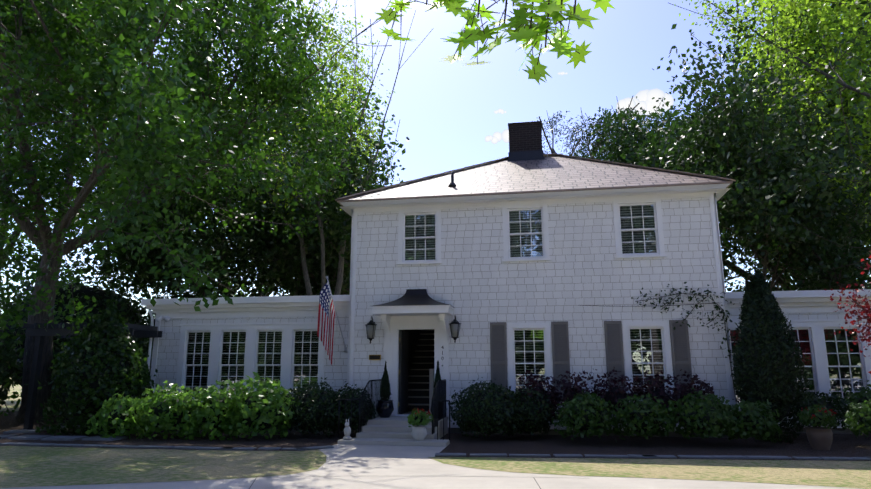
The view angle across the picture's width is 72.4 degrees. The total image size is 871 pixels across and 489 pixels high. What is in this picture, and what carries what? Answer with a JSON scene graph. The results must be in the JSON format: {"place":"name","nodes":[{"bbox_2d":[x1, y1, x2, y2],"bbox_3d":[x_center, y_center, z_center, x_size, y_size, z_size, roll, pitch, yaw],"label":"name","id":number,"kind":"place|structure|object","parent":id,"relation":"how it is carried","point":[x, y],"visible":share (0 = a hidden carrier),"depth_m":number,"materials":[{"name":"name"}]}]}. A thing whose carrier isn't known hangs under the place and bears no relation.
{"place":"outdoors","nodes":[
{"label":"outdoors","id":0,"kind":"place"},
{"bbox_2d":[0,446,325,487],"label":"lawn","id":1,"kind":"structure","parent":0,"point":[25,466],"depth_m":9.75,"materials":[{"name":"green plant"}]},
{"bbox_2d":[0,378,355,437],"bbox_3d":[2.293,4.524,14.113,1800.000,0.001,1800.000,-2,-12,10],"label":"ground","id":2,"kind":"structure","parent":0,"point":[9,404],"depth_m":28.31,"materials":[{"name":"green plant"}]},
{"bbox_2d":[0,251,146,399],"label":"hedge","id":3,"kind":"object","parent":2,"relation":"on","point":[101,297],"visible":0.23,"depth_m":23.79,"materials":[{"name":"green plant"}]},
{"bbox_2d":[8,259,155,339],"bbox_3d":[-17.863,4.229,30.911,8.989,7.196,7.347,-2,-12,10],"label":"understory","id":4,"kind":"object","parent":2,"relation":"on","point":[119,292],"visible":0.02,"depth_m":31.23,"materials":[{"name":"green plant"}]},
{"bbox_2d":[0,0,232,415],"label":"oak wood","id":5,"kind":"object","parent":2,"relation":"on","point":[9,240],"visible":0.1,"depth_m":17.72,"materials":[{"name":"green plant"}]},
{"bbox_2d":[0,411,355,450],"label":"bed","id":6,"kind":"object","parent":2,"relation":"on","point":[289,440],"visible":0.35,"depth_m":12.95,"materials":[{"name":"brown soil"}]},
{"bbox_2d":[0,327,26,409],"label":"shrub","id":7,"kind":"object","parent":6,"relation":"on","point":[9,355],"visible":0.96,"depth_m":15.38,"materials":[{"name":"green plant"}]},
{"bbox_2d":[22,322,162,430],"bbox_3d":[-9.214,3.515,15.893,3.000,2.700,2.000,-2,-12,10],"label":"garden arbor","id":8,"kind":"object","parent":6,"relation":"on","point":[135,331],"visible":0.38,"depth_m":15.53,"materials":[{"name":"paint"}]},
{"bbox_2d":[35,287,157,435],"bbox_3d":[-8.275,3.096,14.903,2.722,4.106,2.738,-2,-12,10],"label":"shrub","id":9,"kind":"object","parent":6,"relation":"on","point":[97,370],"visible":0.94,"depth_m":14.24,"materials":[{"name":"green plant"}]},
{"bbox_2d":[48,338,152,407],"bbox_3d":[-10.156,3.791,19.075,3.774,3.336,3.324,6,-13,-27],"label":"shrub","id":10,"kind":"object","parent":6,"relation":"on","point":[142,344],"visible":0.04,"depth_m":18.82,"materials":[{"name":"green plant"}]},
{"bbox_2d":[85,392,149,438],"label":"hydrangea","id":11,"kind":"object","parent":6,"relation":"on","point":[117,418],"visible":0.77,"depth_m":13.25,"materials":[{"name":"green plant"}]},
{"bbox_2d":[125,380,207,440],"bbox_3d":[-5.971,3.771,13.531,2.119,1.325,1.621,-2,-12,10],"label":"hydrangea","id":12,"kind":"object","parent":6,"relation":"on","point":[166,414],"visible":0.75,"depth_m":13.11,"materials":[{"name":"green plant"}]},
{"bbox_2d":[180,380,250,440],"bbox_3d":[-4.965,3.761,13.440,1.723,1.402,1.506,-2,-12,10],"label":"hydrangea","id":13,"kind":"object","parent":6,"relation":"on","point":[212,414],"visible":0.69,"depth_m":13.03,"materials":[{"name":"green plant"}]},
{"bbox_2d":[219,372,301,439],"bbox_3d":[-3.976,3.646,13.432,2.021,1.516,1.596,-2,-12,10],"label":"hydrangea","id":14,"kind":"object","parent":6,"relation":"on","point":[260,412],"visible":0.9,"depth_m":13.00,"materials":[{"name":"green plant"}]},
{"bbox_2d":[280,377,346,436],"bbox_3d":[-2.748,3.755,13.732,1.703,1.357,1.805,11,-16,-44],"label":"boxwood","id":15,"kind":"object","parent":6,"relation":"on","point":[316,411],"visible":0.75,"depth_m":13.31,"materials":[{"name":"green plant"}]},
{"bbox_2d":[0,425,870,459],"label":"border edging","id":16,"kind":"object","parent":6,"relation":"on","point":[53,437],"visible":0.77,"depth_m":11.49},
{"bbox_2d":[129,289,242,355],"bbox_3d":[-11.997,4.657,28.955,6.536,6.079,6.112,10,-16,-41],"label":"understory","id":17,"kind":"object","parent":2,"relation":"on","point":[192,295],"visible":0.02,"depth_m":28.35,"materials":[{"name":"green plant"}]},
{"bbox_2d":[0,0,391,422],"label":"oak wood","id":18,"kind":"object","parent":2,"relation":"on","point":[147,143],"visible":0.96,"depth_m":14.43,"materials":[{"name":"green plant"}]},
{"bbox_2d":[41,59,389,316],"bbox_3d":[-10.598,-1.577,32.969,19.456,20.259,18.585,2,-12,-11],"label":"tree","id":19,"kind":"object","parent":2,"relation":"on","point":[241,254],"visible":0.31,"depth_m":28.02,"materials":[{"name":"green plant"}]},
{"bbox_2d":[140,4,399,296],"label":"tree","id":20,"kind":"object","parent":2,"relation":"on","point":[365,93],"visible":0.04,"depth_m":42.20,"materials":[{"name":"green plant"}]},
{"bbox_2d":[168,0,432,295],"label":"tree","id":21,"kind":"object","parent":2,"relation":"on","point":[338,287],"visible":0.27,"depth_m":26.52,"materials":[{"name":"green plant"}]},
{"bbox_2d":[194,60,409,295],"bbox_3d":[-6.151,0.232,31.966,15.054,16.275,19.788,-2,-12,10],"label":"tree","id":22,"kind":"object","parent":2,"relation":"on","point":[331,228],"visible":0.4,"depth_m":26.95,"materials":[{"name":"green plant"}]},
{"bbox_2d":[331,381,377,432],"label":"boxwood","id":23,"kind":"object","parent":2,"relation":"on","point":[353,393],"visible":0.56,"depth_m":13.60,"materials":[{"name":"green plant"}]},
{"bbox_2d":[141,183,870,431],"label":"house trim","id":24,"kind":"structure","parent":2,"relation":"on","point":[395,319],"depth_m":15.06,"materials":[{"name":"white wood"}]},
{"bbox_2d":[147,310,153,369],"bbox_3d":[-7.991,3.317,16.407,0.148,2.992,0.251,-2,-12,10],"label":"downspout","id":25,"kind":"object","parent":24,"relation":"attached to","point":[150,339],"visible":0.44,"depth_m":16.57,"materials":[{"name":"white paint"}]},
{"bbox_2d":[156,316,169,321],"bbox_3d":[-7.611,2.096,16.664,0.378,0.168,0.234,-2,-12,10],"label":"security light","id":26,"kind":"object","parent":24,"relation":"attached to","point":[165,318],"visible":1,"depth_m":16.60,"materials":[{"name":"white paint"}]},
{"bbox_2d":[326,276,346,351],"bbox_3d":[-2.567,1.821,15.410,0.292,1.881,1.058,-2,-12,10],"label":"flag pole","id":27,"kind":"object","parent":24,"relation":"attached to","point":[345,348],"visible":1,"depth_m":15.46,"materials":[{"name":"white metal"}]},
{"bbox_2d":[317,281,334,364],"bbox_3d":[-2.833,2.002,15.170,0.446,2.143,0.438,-2,-12,10],"label":"american flag","id":28,"kind":"object","parent":27,"relation":"hanging from","point":[325,326],"visible":1,"depth_m":15.29,"materials":[{"name":"multicoloured fabric"}]},
{"bbox_2d":[366,316,376,343],"bbox_3d":[-1.646,2.172,15.103,0.288,0.688,0.365,3,-12,-12],"label":"lantern","id":29,"kind":"object","parent":24,"relation":"attached to","point":[370,327],"visible":1,"depth_m":14.99,"materials":[{"name":"black metal"}]},
{"bbox_2d":[369,355,380,359],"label":"plaque wall","id":30,"kind":"structure","parent":24,"relation":"attached to","point":[374,357],"depth_m":15.10,"materials":[{"name":"black metal"}]},
{"bbox_2d":[398,330,408,413],"bbox_3d":[-0.833,3.307,15.482,0.052,2.080,0.915,-2,-12,10],"label":"door leaf","id":31,"kind":"object","parent":24,"relation":"attached to","point":[403,374],"visible":0.96,"depth_m":15.38,"materials":[{"name":"paint"}]},
{"bbox_2d":[373,289,453,307],"bbox_3d":[-0.558,1.315,14.845,2.000,0.500,0.850,-2,-12,10],"label":"door canopy roof","id":32,"kind":"structure","parent":24,"relation":"on","point":[415,297],"depth_m":14.92,"materials":[{"name":"brown metal"}]},
{"bbox_2d":[398,329,433,413],"bbox_3d":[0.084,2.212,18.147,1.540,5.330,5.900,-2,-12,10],"label":"doorway","id":33,"kind":"structure","parent":24,"relation":"on","point":[420,369],"depth_m":17.40,"materials":[{"name":"paint"}]},
{"bbox_2d":[185,205,664,397],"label":"windows","id":34,"kind":"structure","parent":24,"relation":"attached to","point":[430,255],"depth_m":15.40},
{"bbox_2d":[448,172,455,186],"bbox_3d":[0.465,-1.778,16.318,0.260,0.420,0.247,-2,-12,10],"label":"roof vent pipe","id":35,"kind":"object","parent":24,"relation":"on","point":[452,183],"visible":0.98,"depth_m":16.27,"materials":[{"name":"metal"}]},
{"bbox_2d":[449,316,460,341],"bbox_3d":[0.472,2.098,14.743,0.288,0.688,0.365,3,-12,-12],"label":"lantern","id":36,"kind":"object","parent":24,"relation":"attached to","point":[454,324],"visible":1,"depth_m":14.64,"materials":[{"name":"black metal"}]},
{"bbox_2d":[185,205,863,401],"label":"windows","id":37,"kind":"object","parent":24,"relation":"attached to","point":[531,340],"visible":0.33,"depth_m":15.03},
{"bbox_2d":[490,320,692,398],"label":"shutters","id":38,"kind":"object","parent":24,"relation":"attached to","point":[680,347],"visible":0.81,"depth_m":14.25,"materials":[{"name":"grey wood"}]},
{"bbox_2d":[631,282,738,403],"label":"vine wall","id":39,"kind":"structure","parent":24,"relation":"attached to","point":[716,307],"depth_m":13.98,"materials":[{"name":"green plant"}]},
{"bbox_2d":[537,103,670,166],"bbox_3d":[9.367,-0.454,31.569,9.447,17.456,8.946,-2,-12,10],"label":"pine wood","id":40,"kind":"object","parent":2,"relation":"on","point":[587,142],"visible":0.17,"depth_m":30.65,"materials":[{"name":"plant"}]},
{"bbox_2d":[435,433,870,460],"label":"bed","id":41,"kind":"object","parent":2,"relation":"on","point":[847,445],"visible":0.69,"depth_m":11.96,"materials":[{"name":"brown soil"}]},
{"bbox_2d":[446,377,531,440],"bbox_3d":[1.183,3.653,13.268,1.916,1.360,1.702,-2,-12,10],"label":"boxwood","id":42,"kind":"object","parent":41,"relation":"on","point":[488,410],"visible":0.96,"depth_m":12.87,"materials":[{"name":"green plant"}]},
{"bbox_2d":[505,385,556,436],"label":"boxwood","id":43,"kind":"object","parent":41,"relation":"on","point":[538,423],"visible":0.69,"depth_m":13.03,"materials":[{"name":"green plant"}]},
{"bbox_2d":[512,369,563,418],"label":"purple shrub","id":44,"kind":"object","parent":41,"relation":"on","point":[538,385],"visible":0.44,"depth_m":13.41,"materials":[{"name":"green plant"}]},
{"bbox_2d":[548,369,605,417],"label":"purple shrub","id":45,"kind":"object","parent":41,"relation":"on","point":[570,393],"visible":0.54,"depth_m":13.28,"materials":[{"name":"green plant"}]},
{"bbox_2d":[551,390,623,439],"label":"green shrub","id":46,"kind":"object","parent":41,"relation":"on","point":[587,417],"visible":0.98,"depth_m":12.10,"materials":[{"name":"green plant"}]},
{"bbox_2d":[590,367,646,417],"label":"purple shrub","id":47,"kind":"object","parent":41,"relation":"on","point":[614,394],"visible":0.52,"depth_m":13.17,"materials":[{"name":"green plant"}]},
{"bbox_2d":[611,393,680,441],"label":"green shrub","id":48,"kind":"object","parent":41,"relation":"on","point":[638,417],"visible":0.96,"depth_m":11.96,"materials":[{"name":"green plant"}]},
{"bbox_2d":[630,370,686,424],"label":"purple shrub","id":49,"kind":"object","parent":41,"relation":"on","point":[664,396],"visible":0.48,"depth_m":12.96,"materials":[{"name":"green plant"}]},
{"bbox_2d":[669,369,719,416],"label":"purple shrub","id":50,"kind":"object","parent":41,"relation":"on","point":[684,386],"visible":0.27,"depth_m":12.90,"materials":[{"name":"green plant"}]},
{"bbox_2d":[663,388,742,439],"bbox_3d":[5.325,3.442,12.069,1.657,1.054,1.342,-2,-12,10],"label":"green shrub","id":51,"kind":"object","parent":41,"relation":"on","point":[702,417],"visible":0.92,"depth_m":11.81,"materials":[{"name":"green plant"}]},
{"bbox_2d":[720,399,784,442],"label":"green shrub","id":52,"kind":"object","parent":41,"relation":"on","point":[756,420],"visible":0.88,"depth_m":11.78,"materials":[{"name":"green plant"}]},
{"bbox_2d":[730,259,819,443],"bbox_3d":[7.239,2.451,13.058,1.692,4.555,1.538,8,-14,-33],"label":"arborvitae","id":53,"kind":"object","parent":41,"relation":"on","point":[765,363],"visible":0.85,"depth_m":12.73,"materials":[{"name":"green plant"}]},
{"bbox_2d":[741,275,753,321],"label":"shrub","id":54,"kind":"object","parent":53,"relation":"attached to","point":[748,301],"visible":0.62,"depth_m":13.36,"materials":[{"name":"green plant"}]},
{"bbox_2d":[753,263,760,294],"bbox_3d":[7.299,1.096,13.468,0.417,1.406,0.394,3,-12,-15],"label":"arborvitae leader","id":55,"kind":"object","parent":53,"relation":"attached to","point":[755,270],"visible":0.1,"depth_m":13.55,"materials":[{"name":"green plant"}]},
{"bbox_2d":[767,282,785,334],"bbox_3d":[7.448,1.552,13.202,0.422,1.436,0.404,4,-12,-17],"label":"arborvitae leader","id":56,"kind":"object","parent":53,"relation":"attached to","point":[771,296],"visible":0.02,"depth_m":13.26,"materials":[{"name":"green plant"}]},
{"bbox_2d":[788,389,848,429],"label":"shrub","id":57,"kind":"object","parent":41,"relation":"on","point":[824,399],"visible":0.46,"depth_m":13.13,"materials":[{"name":"green plant"}]},
{"bbox_2d":[805,427,832,450],"bbox_3d":[7.463,3.774,11.540,0.449,0.420,0.449,-2,-12,10],"label":"brown pot","id":58,"kind":"object","parent":41,"relation":"on","point":[820,438],"visible":0.9,"depth_m":11.40,"materials":[{"name":"brown ceramic"}]},
{"bbox_2d":[797,404,838,428],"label":"potted flowers","id":59,"kind":"object","parent":58,"relation":"on","point":[822,418],"depth_m":11.50,"materials":[{"name":"green plant"}]},
{"bbox_2d":[824,251,870,373],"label":"japanese maple wood","id":60,"kind":"object","parent":41,"relation":"on","point":[863,311],"visible":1,"depth_m":11.91,"materials":[{"name":"red plant"}]},
{"bbox_2d":[827,380,870,428],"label":"shrub","id":61,"kind":"object","parent":41,"relation":"on","point":[862,396],"visible":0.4,"depth_m":13.26,"materials":[{"name":"green plant"}]},
{"bbox_2d":[840,399,870,437],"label":"shrub","id":62,"kind":"object","parent":41,"relation":"on","point":[862,419],"visible":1,"depth_m":12.01,"materials":[{"name":"green plant"}]},
{"bbox_2d":[587,96,853,226],"bbox_3d":[13.460,-1.240,30.574,14.771,18.591,12.574,-10,-16,41],"label":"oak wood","id":63,"kind":"object","parent":2,"relation":"on","point":[605,135],"visible":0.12,"depth_m":29.91,"materials":[{"name":"green plant"}]},
{"bbox_2d":[575,0,870,291],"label":"tree","id":64,"kind":"object","parent":2,"relation":"on","point":[732,128],"visible":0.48,"depth_m":19.61,"materials":[{"name":"green plant"}]},
{"bbox_2d":[667,0,870,291],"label":"tree","id":65,"kind":"object","parent":2,"relation":"on","point":[848,249],"visible":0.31,"depth_m":17.03,"materials":[{"name":"green plant"}]},
{"bbox_2d":[669,0,870,206],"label":"tree","id":66,"kind":"object","parent":2,"relation":"on","point":[809,5],"visible":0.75,"depth_m":20.38,"materials":[{"name":"green plant"}]},
{"bbox_2d":[691,0,870,290],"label":"tree","id":67,"kind":"object","parent":2,"relation":"on","point":[801,34],"visible":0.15,"depth_m":23.84,"materials":[{"name":"green plant"}]},
{"bbox_2d":[714,0,870,281],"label":"tree","id":68,"kind":"object","parent":2,"relation":"on","point":[847,82],"visible":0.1,"depth_m":23.53,"materials":[{"name":"green plant"}]},
{"bbox_2d":[723,0,870,288],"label":"tree","id":69,"kind":"object","parent":2,"relation":"on","point":[759,28],"depth_m":30.86,"materials":[{"name":"green plant"}]},
{"bbox_2d":[338,416,449,446],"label":"entry steps","id":70,"kind":"structure","parent":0,"point":[394,430],"depth_m":12.79,"materials":[{"name":"concrete"}]},
{"bbox_2d":[343,419,350,438],"bbox_3d":[-1.864,3.897,12.595,0.162,0.400,0.171,2,-12,-8],"label":"garden statue","id":71,"kind":"object","parent":70,"relation":"on","point":[347,430],"visible":1,"depth_m":12.53,"materials":[{"name":"white stone"}]},
{"bbox_2d":[338,379,381,437],"bbox_3d":[-1.719,3.765,13.830,0.432,1.200,2.053,-2,-12,10],"label":"railing","id":72,"kind":"object","parent":70,"relation":"on","point":[370,403],"visible":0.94,"depth_m":13.42,"materials":[{"name":"black metal"}]},
{"bbox_2d":[377,400,393,417],"bbox_3d":[-1.228,3.984,14.413,0.446,0.400,0.446,-2,-12,10],"label":"black planter","id":73,"kind":"object","parent":70,"relation":"on","point":[385,409],"visible":0.94,"depth_m":14.26,"materials":[{"name":"black ceramic"}]},
{"bbox_2d":[380,361,391,400],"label":"potted topiary","id":74,"kind":"object","parent":73,"relation":"in","point":[385,392],"visible":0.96,"depth_m":14.45,"materials":[{"name":"green plant"}]},
{"bbox_2d":[411,426,426,439],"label":"flower pot","id":75,"kind":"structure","parent":70,"relation":"on","point":[419,433],"depth_m":12.34,"materials":[{"name":"white ceramic"}]},
{"bbox_2d":[407,407,432,426],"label":"potted plant","id":76,"kind":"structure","parent":75,"relation":"in","point":[417,418],"depth_m":12.42,"materials":[{"name":"green plant"}]},
{"bbox_2d":[431,379,449,439],"bbox_3d":[0.270,3.695,13.493,0.432,1.200,2.053,-2,-12,10],"label":"railing","id":77,"kind":"object","parent":70,"relation":"on","point":[438,399],"visible":1,"depth_m":13.27,"materials":[{"name":"black metal"}]},
{"bbox_2d":[0,444,861,488],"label":"concrete driveway","id":78,"kind":"structure","parent":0,"point":[344,466],"depth_m":8.38,"materials":[{"name":"grey concrete"}]},
{"bbox_2d":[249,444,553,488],"bbox_3d":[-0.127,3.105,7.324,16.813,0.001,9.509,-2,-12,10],"label":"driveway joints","id":79,"kind":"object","parent":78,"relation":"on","point":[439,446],"visible":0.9,"depth_m":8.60,"materials":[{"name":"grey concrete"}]},
{"bbox_2d":[0,0,870,323],"label":"sky","id":80,"kind":"structure","parent":0,"point":[445,109],"materials":[{"name":"blue"}]},
{"bbox_2d":[433,361,441,391],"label":"potted topiary","id":81,"kind":"object","parent":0,"point":[437,376],"visible":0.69,"depth_m":14.37,"materials":[{"name":"green plant"}]},
{"bbox_2d":[485,129,508,143],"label":"cloud","id":82,"kind":"structure","parent":0,"point":[496,137],"depth_m":1456.56,"materials":[{"name":"white"}]},
{"bbox_2d":[494,109,505,113],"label":"cloud","id":83,"kind":"structure","parent":0,"point":[501,111],"depth_m":1451.55,"materials":[{"name":"white"}]},
{"bbox_2d":[154,197,870,423],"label":"house walls","id":84,"kind":"structure","parent":0,"point":[476,282],"depth_m":14.82,"materials":[{"name":"white wood"}]},
{"bbox_2d":[341,155,729,199],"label":"house roof","id":85,"kind":"structure","parent":84,"relation":"on","point":[557,172],"depth_m":16.20,"materials":[{"name":"grey"}]},
{"bbox_2d":[507,121,544,160],"bbox_3d":[2.966,-3.096,19.518,1.170,1.677,0.960,-2,-12,10],"label":"chimney","id":86,"kind":"object","parent":85,"relation":"on","point":[525,140],"visible":0.71,"depth_m":19.14,"materials":[{"name":"brick"}]},
{"bbox_2d":[335,153,735,206],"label":"roof trim","id":87,"kind":"structure","parent":85,"relation":"attached to","point":[338,200],"depth_m":15.38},
{"bbox_2d":[171,289,862,401],"bbox_3d":[3.228,2.292,17.698,22.200,5.430,6.260,-2,-12,10],"label":"dark house interior","id":88,"kind":"object","parent":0,"point":[855,374],"visible":0.02,"depth_m":14.96,"materials":[{"name":"black"}]},
{"bbox_2d":[291,426,870,437],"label":"mulch bed","id":89,"kind":"object","parent":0,"point":[674,434],"depth_m":14.10,"materials":[{"name":"brown soil"}]},
{"bbox_2d":[376,0,870,84],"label":"leaves","id":90,"kind":"object","parent":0,"point":[529,32],"visible":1,"depth_m":2.73,"materials":[{"name":"green plant"}]},
{"bbox_2d":[616,88,673,117],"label":"cloud","id":91,"kind":"structure","parent":0,"point":[645,100],"depth_m":1357.35,"materials":[{"name":"white"}]},
{"bbox_2d":[580,303,712,305],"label":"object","id":92,"kind":"structure","parent":0,"point":[663,305],"depth_m":14.14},
{"bbox_2d":[428,457,870,488],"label":"lawn","id":93,"kind":"structure","parent":0,"point":[851,474],"depth_m":9.36,"materials":[{"name":"green plant"}]}
]}

